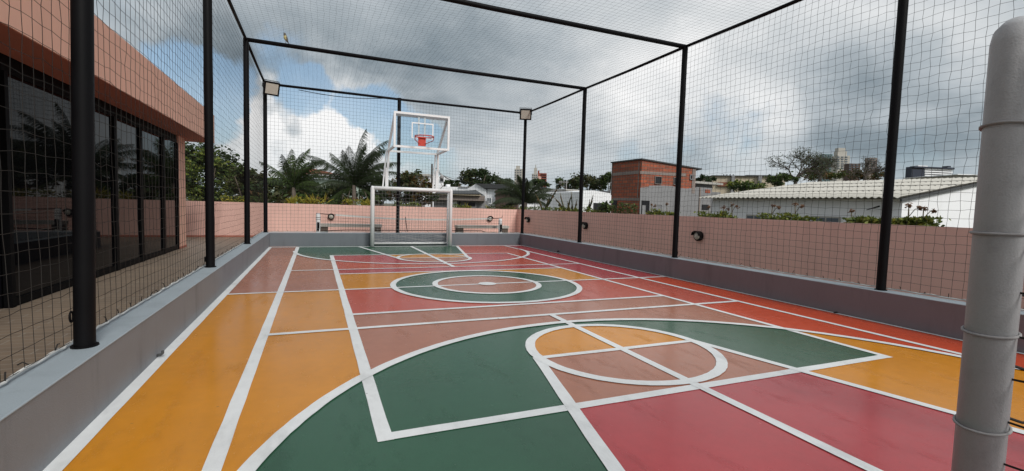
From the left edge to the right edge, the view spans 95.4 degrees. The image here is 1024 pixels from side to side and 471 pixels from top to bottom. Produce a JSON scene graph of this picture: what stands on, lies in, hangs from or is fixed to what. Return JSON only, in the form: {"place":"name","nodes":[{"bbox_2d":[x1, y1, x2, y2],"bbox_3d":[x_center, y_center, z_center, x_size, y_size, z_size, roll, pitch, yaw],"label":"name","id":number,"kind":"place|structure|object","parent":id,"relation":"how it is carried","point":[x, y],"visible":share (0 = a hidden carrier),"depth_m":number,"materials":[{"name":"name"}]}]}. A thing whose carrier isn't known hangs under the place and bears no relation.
{"place":"outdoors","nodes":[
{"label":"outdoors","id":0,"kind":"place"},
{"bbox_2d":[0,0,213,308],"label":"glazed building","id":1,"kind":"structure","parent":0,"point":[12,58],"depth_m":8.02,"materials":[{"name":"glass"}]},
{"bbox_2d":[0,237,242,381],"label":"terrace floor","id":2,"kind":"structure","parent":0,"point":[66,300],"depth_m":6.93,"materials":[{"name":"tile"}]},
{"bbox_2d":[316,214,320,231],"bbox_3d":[-7.991,-0.338,19.210,0.201,1.130,0.240,0,4,-23],"label":"net post","id":3,"kind":"object","parent":2,"relation":"on","point":[318,217],"visible":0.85,"depth_m":19.13,"materials":[{"name":"white metal"}]},
{"bbox_2d":[316,213,498,231],"bbox_3d":[-4.264,-0.557,20.787,8.255,0.820,0.031,0,4,-23],"label":"court net","id":4,"kind":"object","parent":3,"relation":"attached to","point":[405,218],"visible":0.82,"depth_m":20.55,"materials":[{"name":"white enamel metal"},{"name":"net cord"}]},
{"bbox_2d":[320,223,381,232],"bbox_3d":[-7.037,-0.164,20.408,2.550,0.690,0.500,0,4,-23],"label":"bench","id":5,"kind":"object","parent":2,"relation":"on","point":[322,227],"visible":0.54,"depth_m":20.11,"materials":[{"name":"concrete"}]},
{"bbox_2d":[455,225,508,232],"bbox_3d":[-1.462,-0.151,22.759,2.650,0.690,0.500,0,4,-23],"label":"bench","id":6,"kind":"object","parent":2,"relation":"on","point":[479,226],"visible":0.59,"depth_m":22.41,"materials":[{"name":"concrete"}]},
{"bbox_2d":[498,219,501,231],"bbox_3d":[-0.566,-0.280,22.344,0.201,1.050,0.240,0,4,-23],"label":"net post","id":7,"kind":"object","parent":2,"relation":"on","point":[500,226],"visible":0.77,"depth_m":22.26,"materials":[{"name":"white metal"}]},
{"bbox_2d":[94,0,1023,203],"label":"sky","id":8,"kind":"structure","parent":0,"point":[594,125],"materials":[{"name":"grey"}]},
{"bbox_2d":[611,158,701,215],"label":"brick building","id":9,"kind":"structure","parent":0,"point":[669,171],"depth_m":27.93,"materials":[{"name":"brick"}]},
{"bbox_2d":[641,200,649,213],"bbox_3d":[7.785,-1.484,27.201,0.648,1.106,0.029,0,4,-30],"label":"doorway","id":10,"kind":"structure","parent":9,"relation":"in","point":[644,208],"depth_m":27.15,"materials":[{"name":"concrete"}]},
{"bbox_2d":[654,176,661,183],"bbox_3d":[8.630,-3.271,27.612,0.573,0.467,0.180,0,4,-30],"label":"window","id":11,"kind":"structure","parent":9,"relation":"in","point":[658,179],"depth_m":27.59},
{"bbox_2d":[817,154,832,181],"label":"tower block","id":12,"kind":"structure","parent":0,"point":[823,164],"depth_m":318.14,"materials":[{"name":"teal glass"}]},
{"bbox_2d":[699,177,976,227],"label":"white house","id":13,"kind":"structure","parent":0,"point":[845,206],"depth_m":18.22,"materials":[{"name":"concrete"}]},
{"bbox_2d":[746,214,760,218],"bbox_3d":[10.365,-0.578,19.969,0.057,0.628,0.719,0,4,-30],"label":"window","id":14,"kind":"structure","parent":13,"relation":"in","point":[747,216],"depth_m":20.01,"materials":[{"name":"glass"}]},
{"bbox_2d":[811,216,840,222],"bbox_3d":[11.792,-0.443,17.524,0.057,0.560,0.996,0,4,-30],"label":"window","id":15,"kind":"structure","parent":13,"relation":"in","point":[824,218],"depth_m":17.44,"materials":[{"name":"glass"}]},
{"bbox_2d":[830,148,849,180],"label":"tower block","id":16,"kind":"structure","parent":0,"point":[841,152],"depth_m":298.77,"materials":[{"name":"beige concrete"}]},
{"bbox_2d":[843,163,859,180],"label":"tower block","id":17,"kind":"structure","parent":0,"point":[849,167],"depth_m":259.17,"materials":[{"name":"grey concrete"}]},
{"bbox_2d":[865,158,877,179],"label":"tower block","id":18,"kind":"structure","parent":0,"point":[875,159],"depth_m":278.63,"materials":[{"name":"grey concrete"}]},
{"label":"ground","id":19,"kind":"structure","parent":0,"visible":0},
{"bbox_2d":[185,142,283,201],"bbox_3d":[-21.120,-3.135,33.059,7.846,7.463,6.411,2,4,2],"label":"leafy tree","id":20,"kind":"object","parent":19,"relation":"on","point":[190,160],"visible":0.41,"depth_m":32.18,"materials":[{"name":"green plant"}]},
{"bbox_2d":[222,160,283,202],"bbox_3d":[-17.156,-2.040,31.020,3.390,5.772,2.649,2,4,1],"label":"leafy tree","id":21,"kind":"object","parent":19,"relation":"on","point":[233,179],"visible":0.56,"depth_m":30.51,"materials":[{"name":"green plant"}]},
{"bbox_2d":[259,175,291,202],"bbox_3d":[-17.293,-1.903,34.468,3.191,5.054,3.100,0,4,-23],"label":"leafy shrub","id":22,"kind":"object","parent":19,"relation":"on","point":[275,189],"visible":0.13,"depth_m":33.71,"materials":[{"name":"green plant"}]},
{"bbox_2d":[259,148,327,203],"bbox_3d":[-12.752,-1.964,27.096,4.026,6.364,2.918,1,4,-13],"label":"palm tree","id":23,"kind":"object","parent":19,"relation":"on","point":[302,174],"visible":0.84,"depth_m":26.72,"materials":[{"name":"green plant"}]},
{"bbox_2d":[188,186,406,205],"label":"distant wood","id":24,"kind":"object","parent":19,"relation":"on","point":[361,196],"depth_m":179.84,"materials":[{"name":"green plant"}]},
{"bbox_2d":[291,182,334,203],"bbox_3d":[-14.122,-1.640,33.172,3.950,4.886,2.631,0,4,-23],"label":"leafy shrub","id":25,"kind":"object","parent":19,"relation":"on","point":[299,193],"visible":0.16,"depth_m":32.38,"materials":[{"name":"green plant"}]},
{"bbox_2d":[267,169,360,204],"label":"house","id":26,"kind":"structure","parent":19,"relation":"on","point":[322,181],"depth_m":46.03,"materials":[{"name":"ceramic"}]},
{"bbox_2d":[319,184,357,204],"bbox_3d":[-12.213,-1.487,32.898,2.492,4.721,2.014,-1,5,-40],"label":"leafy shrub","id":27,"kind":"object","parent":19,"relation":"on","point":[343,197],"visible":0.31,"depth_m":32.56,"materials":[{"name":"green plant"}]},
{"bbox_2d":[186,201,516,236],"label":"pink wall","id":28,"kind":"structure","parent":19,"relation":"on","point":[279,216],"depth_m":21.55,"materials":[{"name":"pink painted plaster"}]},
{"bbox_2d":[186,194,200,200],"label":"planter plant","id":29,"kind":"object","parent":28,"relation":"on","point":[190,198],"visible":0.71,"depth_m":19.64,"materials":[{"name":"green plant"}]},
{"bbox_2d":[217,195,242,201],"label":"planter plant","id":30,"kind":"object","parent":28,"relation":"on","point":[236,200],"visible":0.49,"depth_m":20.23,"materials":[{"name":"green plant"}]},
{"bbox_2d":[250,191,261,202],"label":"planter plant","id":31,"kind":"object","parent":28,"relation":"on","point":[255,198],"visible":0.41,"depth_m":20.54,"materials":[{"name":"green plant"}]},
{"bbox_2d":[268,191,288,202],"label":"planter plant","id":32,"kind":"object","parent":28,"relation":"on","point":[276,195],"visible":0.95,"depth_m":20.90,"materials":[{"name":"green plant"}]},
{"bbox_2d":[285,194,311,203],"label":"planter plant","id":33,"kind":"object","parent":28,"relation":"on","point":[295,199],"visible":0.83,"depth_m":21.21,"materials":[{"name":"green plant"}]},
{"bbox_2d":[305,193,332,203],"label":"planter plant","id":34,"kind":"object","parent":28,"relation":"on","point":[318,199],"visible":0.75,"depth_m":21.53,"materials":[{"name":"green plant"}]},
{"bbox_2d":[326,200,342,204],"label":"planter plant","id":35,"kind":"object","parent":28,"relation":"on","point":[334,202],"visible":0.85,"depth_m":21.82,"materials":[{"name":"green plant"}]},
{"bbox_2d":[341,197,369,205],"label":"planter plant","id":36,"kind":"object","parent":28,"relation":"on","point":[349,202],"visible":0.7,"depth_m":22.21,"materials":[{"name":"green plant"}]},
{"bbox_2d":[394,202,420,206],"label":"planter plant","id":37,"kind":"object","parent":28,"relation":"on","point":[416,204],"visible":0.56,"depth_m":23.20,"materials":[{"name":"green plant"}]},
{"bbox_2d":[452,203,470,207],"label":"planter plant","id":38,"kind":"object","parent":28,"relation":"on","point":[459,206],"visible":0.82,"depth_m":24.21,"materials":[{"name":"green plant"}]},
{"bbox_2d":[485,205,515,208],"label":"planter plant","id":39,"kind":"object","parent":28,"relation":"on","point":[495,207],"visible":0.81,"depth_m":25.05,"materials":[{"name":"green plant"}]},
{"bbox_2d":[306,129,400,204],"bbox_3d":[-8.886,-2.279,26.029,5.173,7.344,3.708,1,4,-5],"label":"palm tree","id":40,"kind":"object","parent":19,"relation":"on","point":[348,183],"visible":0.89,"depth_m":25.80,"materials":[{"name":"green plant"}]},
{"bbox_2d":[358,180,391,205],"bbox_3d":[-9.738,-1.677,33.121,2.670,5.203,2.418,0,4,-23],"label":"leafy shrub","id":41,"kind":"object","parent":19,"relation":"on","point":[364,195],"visible":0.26,"depth_m":32.73,"materials":[{"name":"green plant"}]},
{"bbox_2d":[386,169,443,204],"bbox_3d":[-6.829,-1.702,31.358,3.603,5.634,3.085,5,5,40],"label":"leafy tree","id":42,"kind":"object","parent":19,"relation":"on","point":[405,177],"visible":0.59,"depth_m":30.62,"materials":[{"name":"green plant"}]},
{"bbox_2d":[400,192,439,206],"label":"leafy shrub","id":43,"kind":"object","parent":19,"relation":"on","point":[431,199],"visible":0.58,"depth_m":30.98,"materials":[{"name":"green plant"}]},
{"bbox_2d":[417,174,449,206],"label":"white building","id":44,"kind":"structure","parent":19,"relation":"on","point":[439,179],"depth_m":73.26,"materials":[{"name":"paint"}]},
{"bbox_2d":[430,164,443,206],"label":"utility pole","id":45,"kind":"object","parent":19,"relation":"on","point":[441,175],"visible":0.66,"depth_m":54.95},
{"bbox_2d":[441,179,461,186],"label":"tree","id":46,"kind":"object","parent":19,"relation":"on","point":[455,184],"visible":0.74,"depth_m":61.46,"materials":[{"name":"green plant"}]},
{"bbox_2d":[438,184,469,189],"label":"house","id":47,"kind":"structure","parent":19,"relation":"on","point":[447,186],"depth_m":59.89,"materials":[{"name":"concrete"}]},
{"bbox_2d":[434,190,488,208],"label":"house","id":48,"kind":"structure","parent":19,"relation":"on","point":[466,196],"depth_m":38.00,"materials":[{"name":"concrete"}]},
{"bbox_2d":[466,201,476,207],"bbox_3d":[-3.307,-2.546,38.019,0.812,0.551,0.180,2,4,0],"label":"window","id":49,"kind":"structure","parent":48,"relation":"in","point":[473,205],"depth_m":37.98,"materials":[{"name":"glass"}]},
{"bbox_2d":[455,167,500,186],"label":"leafy tree","id":50,"kind":"object","parent":19,"relation":"on","point":[486,178],"visible":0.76,"depth_m":73.83,"materials":[{"name":"green plant"}]},
{"bbox_2d":[466,183,546,209],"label":"house","id":51,"kind":"structure","parent":19,"relation":"on","point":[487,189],"depth_m":50.34,"materials":[{"name":"paint"}]},
{"bbox_2d":[514,166,521,181],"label":"tower block","id":52,"kind":"structure","parent":19,"relation":"on","point":[518,171],"depth_m":418.39,"materials":[{"name":"white concrete"}]},
{"bbox_2d":[491,175,554,207],"bbox_3d":[0.548,-0.786,25.673,3.449,4.956,2.401,2,4,11],"label":"palm tree","id":53,"kind":"object","parent":19,"relation":"on","point":[512,196],"visible":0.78,"depth_m":25.31,"materials":[{"name":"green plant"}]},
{"bbox_2d":[532,165,546,186],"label":"tower block","id":54,"kind":"structure","parent":19,"relation":"on","point":[541,175],"depth_m":378.69,"materials":[{"name":"white concrete"}]},
{"bbox_2d":[532,178,551,189],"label":"leafy tree","id":55,"kind":"object","parent":19,"relation":"on","point":[537,181],"visible":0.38,"depth_m":69.19,"materials":[{"name":"green plant"}]},
{"bbox_2d":[536,187,558,209],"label":"banana plant","id":56,"kind":"object","parent":19,"relation":"on","point":[548,201],"visible":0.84,"depth_m":22.63,"materials":[{"name":"green plant"}]},
{"bbox_2d":[535,189,576,209],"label":"house","id":57,"kind":"structure","parent":19,"relation":"on","point":[544,201],"depth_m":50.02,"materials":[{"name":"concrete"}]},
{"bbox_2d":[555,176,573,188],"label":"leafy tree","id":58,"kind":"object","parent":19,"relation":"on","point":[559,179],"visible":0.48,"depth_m":76.91,"materials":[{"name":"green plant"}]},
{"bbox_2d":[546,189,610,212],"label":"house","id":59,"kind":"structure","parent":19,"relation":"on","point":[600,195],"depth_m":45.39,"materials":[{"name":"concrete"}]},
{"bbox_2d":[593,203,600,209],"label":"doorway","id":60,"kind":"structure","parent":59,"relation":"in","point":[594,206],"depth_m":44.82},
{"bbox_2d":[557,173,607,190],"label":"leafy tree","id":61,"kind":"object","parent":19,"relation":"on","point":[592,184],"visible":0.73,"depth_m":74.97,"materials":[{"name":"green plant"}]},
{"bbox_2d":[598,171,610,190],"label":"leafy tree","id":62,"kind":"object","parent":19,"relation":"on","point":[603,178],"visible":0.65,"depth_m":71.72,"materials":[{"name":"green plant"}]},
{"bbox_2d":[695,174,715,188],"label":"leafy tree","id":63,"kind":"object","parent":19,"relation":"on","point":[703,176],"visible":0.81,"depth_m":59.49,"materials":[{"name":"green plant"}]},
{"bbox_2d":[695,181,722,216],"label":"concrete wall","id":64,"kind":"structure","parent":19,"relation":"on","point":[700,185],"depth_m":30.46,"materials":[{"name":"concrete"}]},
{"bbox_2d":[702,174,784,193],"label":"warehouse","id":65,"kind":"structure","parent":19,"relation":"on","point":[720,179],"depth_m":61.20,"materials":[{"name":"concrete"}]},
{"bbox_2d":[725,179,767,191],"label":"leafy shrub","id":66,"kind":"object","parent":19,"relation":"on","point":[738,184],"visible":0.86,"depth_m":29.68,"materials":[{"name":"green plant"}]},
{"bbox_2d":[517,209,1023,310],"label":"pink wall","id":67,"kind":"structure","parent":19,"relation":"on","point":[936,256],"depth_m":10.48,"materials":[{"name":"pink painted plaster"}]},
{"bbox_2d":[518,206,554,210],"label":"planter plant","id":68,"kind":"object","parent":67,"relation":"on","point":[538,208],"visible":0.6,"depth_m":23.42,"materials":[{"name":"green plant"}]},
{"bbox_2d":[556,194,571,209],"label":"banana plant","id":69,"kind":"object","parent":67,"relation":"on","point":[559,205],"visible":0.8,"depth_m":21.39,"materials":[{"name":"green plant"}]},
{"bbox_2d":[553,206,578,211],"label":"planter plant","id":70,"kind":"object","parent":67,"relation":"on","point":[571,209],"visible":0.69,"depth_m":20.83,"materials":[{"name":"green plant"}]},
{"bbox_2d":[567,192,576,210],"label":"banana plant","id":71,"kind":"object","parent":67,"relation":"on","point":[572,203],"visible":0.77,"depth_m":20.61,"materials":[{"name":"green plant"}]},
{"bbox_2d":[582,222,587,228],"bbox_3d":[2.891,-0.403,18.690,0.200,0.284,0.288,0,4,-23],"label":"wall lamp","id":72,"kind":"object","parent":67,"relation":"attached to","point":[584,225],"visible":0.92,"depth_m":18.61,"materials":[{"name":"black metal"}]},
{"bbox_2d":[582,206,609,212],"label":"planter plant","id":73,"kind":"object","parent":67,"relation":"on","point":[590,210],"visible":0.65,"depth_m":18.73,"materials":[{"name":"green plant"}]},
{"bbox_2d":[597,199,612,212],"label":"planter plant","id":74,"kind":"object","parent":67,"relation":"on","point":[605,204],"visible":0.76,"depth_m":17.99,"materials":[{"name":"green plant"}]},
{"bbox_2d":[607,202,638,213],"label":"planter plant","id":75,"kind":"object","parent":67,"relation":"on","point":[614,210],"visible":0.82,"depth_m":17.04,"materials":[{"name":"green plant"}]},
{"bbox_2d":[645,208,680,215],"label":"planter plant","id":76,"kind":"object","parent":67,"relation":"on","point":[656,212],"visible":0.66,"depth_m":15.19,"materials":[{"name":"green plant"}]},
{"bbox_2d":[691,231,703,240],"bbox_3d":[5.228,0.009,13.147,0.200,0.284,0.288,0,4,-23],"label":"wall lamp","id":77,"kind":"object","parent":67,"relation":"attached to","point":[699,235],"visible":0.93,"depth_m":13.08,"materials":[{"name":"black metal"}]},
{"bbox_2d":[695,210,737,217],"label":"planter plant","id":78,"kind":"object","parent":67,"relation":"on","point":[705,214],"visible":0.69,"depth_m":12.94,"materials":[{"name":"green plant"}]},
{"bbox_2d":[771,204,780,218],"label":"flower stalk","id":79,"kind":"object","parent":67,"relation":"on","point":[773,205],"visible":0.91,"depth_m":11.46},
{"bbox_2d":[752,212,822,221],"bbox_3d":[6.568,-0.433,11.145,0.475,0.312,1.797,0,4,-23],"label":"planter plant","id":80,"kind":"object","parent":67,"relation":"on","point":[787,216],"visible":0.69,"depth_m":11.08,"materials":[{"name":"green plant"}]},
{"bbox_2d":[791,203,803,215],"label":"flower stalk","id":81,"kind":"object","parent":67,"relation":"on","point":[802,206],"visible":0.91,"depth_m":10.91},
{"bbox_2d":[842,215,880,223],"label":"planter plant","id":82,"kind":"object","parent":67,"relation":"on","point":[865,219],"visible":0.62,"depth_m":9.48,"materials":[{"name":"green plant"}]},
{"bbox_2d":[876,215,950,226],"bbox_3d":[7.546,-0.259,8.851,0.480,0.314,1.138,0,4,-23],"label":"planter plant","id":83,"kind":"object","parent":67,"relation":"on","point":[929,219],"visible":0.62,"depth_m":8.64,"materials":[{"name":"green plant"}]},
{"bbox_2d":[904,203,922,215],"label":"flower stalk","id":84,"kind":"object","parent":67,"relation":"on","point":[910,206],"visible":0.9,"depth_m":8.81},
{"bbox_2d":[920,206,936,217],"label":"flower stalk","id":85,"kind":"object","parent":67,"relation":"on","point":[924,208],"visible":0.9,"depth_m":8.60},
{"bbox_2d":[764,171,802,186],"bbox_3d":[18.610,-1.358,32.359,2.908,6.258,2.187,0,4,-23],"label":"leafy shrub","id":86,"kind":"object","parent":19,"relation":"on","point":[777,178],"visible":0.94,"depth_m":31.68,"materials":[{"name":"green plant"}]},
{"bbox_2d":[765,146,831,183],"bbox_3d":[20.168,-2.402,33.101,4.736,8.330,2.466,2,4,7],"label":"bare tree","id":87,"kind":"object","parent":19,"relation":"on","point":[809,157],"visible":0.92,"depth_m":32.86,"materials":[{"name":"grey plant"}]},
{"bbox_2d":[800,155,838,181],"bbox_3d":[23.707,-2.383,36.209,2.995,8.109,1.857,3,4,16],"label":"bare tree","id":88,"kind":"object","parent":19,"relation":"on","point":[832,161],"visible":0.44,"depth_m":35.94,"materials":[{"name":"grey plant"}]},
{"bbox_2d":[801,166,849,181],"bbox_3d":[26.654,-2.292,40.327,3.696,7.591,4.126,3,4,18],"label":"leafy shrub","id":89,"kind":"object","parent":19,"relation":"on","point":[830,175],"visible":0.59,"depth_m":39.34,"materials":[{"name":"green plant"}]},
{"bbox_2d":[847,168,884,180],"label":"leafy shrub","id":90,"kind":"object","parent":19,"relation":"on","point":[872,176],"visible":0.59,"depth_m":39.83,"materials":[{"name":"green plant"}]},
{"bbox_2d":[849,155,884,180],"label":"bare tree","id":91,"kind":"object","parent":19,"relation":"on","point":[872,164],"visible":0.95,"depth_m":37.89,"materials":[{"name":"grey plant"}]},
{"bbox_2d":[905,165,954,177],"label":"striped building","id":92,"kind":"structure","parent":19,"relation":"on","point":[918,171],"depth_m":109.88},
{"bbox_2d":[903,174,977,178],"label":"house","id":93,"kind":"structure","parent":19,"relation":"on","point":[954,176],"depth_m":60.91,"materials":[{"name":"concrete"}]},
{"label":"court floor","id":94,"kind":"structure","parent":0,"visible":0},
{"bbox_2d":[0,232,269,470],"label":"wall","id":95,"kind":"structure","parent":94,"relation":"on","point":[53,406],"depth_m":3.46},
{"bbox_2d":[68,0,908,349],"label":"cage frame","id":96,"kind":"object","parent":95,"relation":"on","point":[82,316],"visible":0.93,"depth_m":7.39,"materials":[{"name":"black metal"}]},
{"bbox_2d":[0,0,262,382],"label":"safety net","id":97,"kind":"object","parent":96,"relation":"attached to","point":[229,49],"visible":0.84,"depth_m":5.28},
{"bbox_2d":[0,230,261,385],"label":"lacing cord","id":98,"kind":"object","parent":97,"relation":"attached to","point":[39,361],"visible":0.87,"depth_m":4.05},
{"bbox_2d":[262,79,279,96],"bbox_3d":[-8.277,-5.073,16.008,0.544,0.470,0.217,-2,29,-42],"label":"floodlight","id":99,"kind":"object","parent":96,"relation":"attached to","point":[270,87],"visible":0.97,"depth_m":15.93,"materials":[{"name":"black metal"}]},
{"bbox_2d":[300,90,384,98],"bbox_3d":[-6.201,-5.150,17.127,2.989,0.147,0.021,0,4,-23],"label":"cable","id":100,"kind":"object","parent":96,"relation":"hanging from","point":[344,97],"visible":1,"depth_m":17.16,"materials":[{"name":"black plastic"}]},
{"bbox_2d":[262,87,523,231],"bbox_3d":[-4.094,-2.694,18.333,10.125,5.115,0.045,0,4,-23],"label":"safety net","id":101,"kind":"object","parent":96,"relation":"attached to","point":[362,228],"visible":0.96,"depth_m":17.92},
{"bbox_2d":[263,230,520,232],"bbox_3d":[-4.176,-0.165,18.506,10.128,0.096,0.093,0,4,-23],"label":"lacing cord","id":102,"kind":"object","parent":101,"relation":"attached to","point":[389,231],"visible":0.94,"depth_m":19.15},
{"bbox_2d":[229,0,787,109],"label":"safety net","id":103,"kind":"object","parent":96,"relation":"attached to","point":[468,50],"visible":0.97,"depth_m":12.03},
{"bbox_2d":[519,108,531,119],"bbox_3d":[0.578,-5.152,19.734,0.544,0.470,0.217,1,28,-3],"label":"floodlight","id":104,"kind":"object","parent":96,"relation":"attached to","point":[525,114],"visible":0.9,"depth_m":19.64,"materials":[{"name":"black metal"}]},
{"bbox_2d":[524,0,1023,308],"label":"safety net","id":105,"kind":"object","parent":96,"relation":"attached to","point":[842,179],"visible":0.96,"depth_m":9.05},
{"bbox_2d":[525,232,1023,310],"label":"lacing cord","id":106,"kind":"object","parent":105,"relation":"attached to","point":[948,297],"visible":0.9,"depth_m":9.05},
{"bbox_2d":[270,232,519,245],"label":"wall","id":107,"kind":"structure","parent":94,"relation":"on","point":[317,239],"depth_m":17.89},
{"bbox_2d":[62,245,1023,470],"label":"court paint","id":108,"kind":"object","parent":94,"relation":"on","point":[169,415],"visible":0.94,"depth_m":4.45,"materials":[{"name":"paint"}]},
{"bbox_2d":[370,186,452,246],"bbox_3d":[-3.872,-0.725,17.988,3.094,2.250,0.548,0,4,-23],"label":"goal","id":109,"kind":"object","parent":108,"relation":"on","point":[448,237],"visible":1,"depth_m":18.00,"materials":[{"name":"white metal"}]},
{"bbox_2d":[382,111,449,188],"bbox_3d":[-3.495,-3.091,17.229,2.285,2.732,1.915,0,4,-23],"label":"basketball hoop","id":110,"kind":"object","parent":109,"relation":"on","point":[421,141],"visible":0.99,"depth_m":17.27,"materials":[{"name":"white metal"}]},
{"bbox_2d":[43,245,1023,470],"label":"court lines","id":111,"kind":"object","parent":108,"relation":"on","point":[214,461],"visible":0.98,"depth_m":4.64,"materials":[{"name":"white paint"}]},
{"bbox_2d":[951,16,1023,470],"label":"goal","id":112,"kind":"object","parent":108,"relation":"on","point":[982,418],"visible":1,"depth_m":1.42,"materials":[{"name":"grey metal"}]},
{"bbox_2d":[519,233,1023,352],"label":"wall","id":113,"kind":"structure","parent":94,"relation":"on","point":[937,316],"depth_m":8.55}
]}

